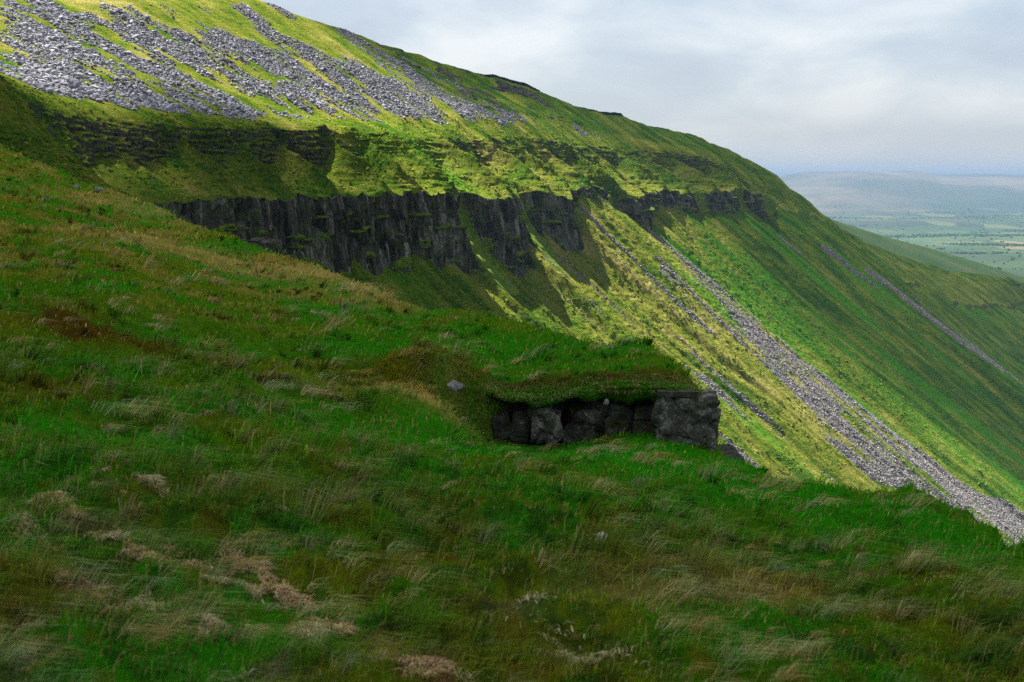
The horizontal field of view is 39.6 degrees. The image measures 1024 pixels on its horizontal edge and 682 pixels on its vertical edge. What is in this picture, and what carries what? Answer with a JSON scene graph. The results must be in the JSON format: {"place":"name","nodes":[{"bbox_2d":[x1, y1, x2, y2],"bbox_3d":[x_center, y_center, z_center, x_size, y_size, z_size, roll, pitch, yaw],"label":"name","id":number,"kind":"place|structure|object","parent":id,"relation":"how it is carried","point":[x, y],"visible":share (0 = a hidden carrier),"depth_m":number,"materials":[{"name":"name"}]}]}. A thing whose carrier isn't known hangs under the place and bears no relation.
{"place":"outdoors","nodes":[
{"label":"outdoors","id":0,"kind":"place"},
{"bbox_2d":[0,144,1023,681],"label":"hill ground","id":1,"kind":"structure","parent":0,"point":[852,515],"depth_m":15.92,"materials":[{"name":"green plant"}]},
{"bbox_2d":[94,187,102,191],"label":"boulder","id":2,"kind":"object","parent":1,"relation":"on","point":[98,189],"visible":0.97,"depth_m":100.34,"materials":[{"name":"grey stone"}]},
{"bbox_2d":[247,237,282,252],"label":"brow crag","id":3,"kind":"structure","parent":1,"relation":"on","point":[266,242],"depth_m":77.68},
{"bbox_2d":[0,465,662,681],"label":"dead moss","id":4,"kind":"object","parent":1,"relation":"on","point":[295,596],"visible":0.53,"depth_m":10.29,"materials":[{"name":"brown plant"}]},
{"bbox_2d":[447,380,465,391],"bbox_3d":[-1.395,1.134,36.113,0.483,0.311,0.276,-2,7,-20],"label":"boulder","id":5,"kind":"object","parent":1,"relation":"on","point":[455,385],"visible":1,"depth_m":36.01,"materials":[{"name":"grey stone"}]},
{"bbox_2d":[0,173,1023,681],"bbox_3d":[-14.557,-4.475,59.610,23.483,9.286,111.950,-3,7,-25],"label":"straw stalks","id":6,"kind":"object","parent":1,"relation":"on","point":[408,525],"visible":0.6,"depth_m":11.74,"materials":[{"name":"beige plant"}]},
{"bbox_2d":[483,372,743,462],"bbox_3d":[2.498,1.978,36.454,6.664,2.259,3.118,0,6,0],"label":"rock outcrop","id":7,"kind":"object","parent":1,"relation":"on","point":[678,410],"visible":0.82,"depth_m":35.63,"materials":[{"name":"stone"}]},
{"bbox_2d":[0,0,1023,307],"bbox_3d":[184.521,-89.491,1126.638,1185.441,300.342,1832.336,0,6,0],"label":"hillside","id":8,"kind":"structure","parent":0,"point":[680,162],"depth_m":561.09,"materials":[{"name":"green plant"}]},
{"bbox_2d":[95,98,103,102],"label":"boulder","id":9,"kind":"object","parent":8,"relation":"on","point":[99,100],"visible":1,"depth_m":433.18,"materials":[{"name":"stone"}]},
{"bbox_2d":[163,106,172,110],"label":"boulder","id":10,"kind":"object","parent":8,"relation":"on","point":[168,108],"visible":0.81,"depth_m":461.56,"materials":[{"name":"stone"}]},
{"bbox_2d":[0,0,603,139],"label":"scree","id":11,"kind":"structure","parent":8,"relation":"on","point":[247,50],"depth_m":533.43,"materials":[{"name":"stone"}]},
{"bbox_2d":[477,73,622,115],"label":"rock outcrop","id":12,"kind":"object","parent":8,"relation":"on","point":[535,89],"depth_m":737.10,"materials":[{"name":"grey stone"}]},
{"bbox_2d":[143,186,1023,309],"bbox_3d":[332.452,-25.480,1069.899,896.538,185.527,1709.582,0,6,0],"label":"cliff","id":13,"kind":"structure","parent":0,"point":[467,232],"depth_m":511.27,"materials":[{"name":"grey stone"}]},
{"bbox_2d":[261,0,1023,176],"label":"sky","id":14,"kind":"structure","parent":0,"point":[787,87],"materials":[{"name":"grey"}]},
{"bbox_2d":[306,192,1023,545],"bbox_3d":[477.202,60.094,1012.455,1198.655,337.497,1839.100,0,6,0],"label":"hillside","id":15,"kind":"structure","parent":0,"point":[968,400],"depth_m":642.34,"materials":[{"name":"green plant"}]},
{"bbox_2d":[0,75,1022,546],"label":"hillside tussocks","id":16,"kind":"object","parent":15,"relation":"on","point":[48,145],"visible":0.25,"depth_m":535.47,"materials":[{"name":"green plant"}]},
{"bbox_2d":[530,193,1023,546],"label":"scree","id":17,"kind":"structure","parent":15,"relation":"on","point":[905,442],"depth_m":605.44,"materials":[{"name":"stone"}]},
{"bbox_2d":[779,171,1023,276],"bbox_3d":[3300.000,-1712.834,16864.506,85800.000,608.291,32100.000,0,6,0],"label":"plain and hills","id":18,"kind":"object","parent":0,"point":[884,194],"visible":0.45,"depth_m":12038.75,"materials":[{"name":"green plant"}]},
{"bbox_2d":[817,205,1023,268],"bbox_3d":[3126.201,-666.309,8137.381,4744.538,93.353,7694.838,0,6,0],"label":"distant woods","id":19,"kind":"object","parent":18,"relation":"on","point":[976,234],"visible":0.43,"depth_m":7391.05,"materials":[{"name":"green plant"}]},
{"bbox_2d":[831,219,1023,282],"bbox_3d":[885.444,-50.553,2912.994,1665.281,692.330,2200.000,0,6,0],"label":"spur hill","id":20,"kind":"structure","parent":0,"point":[940,259],"depth_m":3021.68,"materials":[{"name":"green plant"}]}
]}

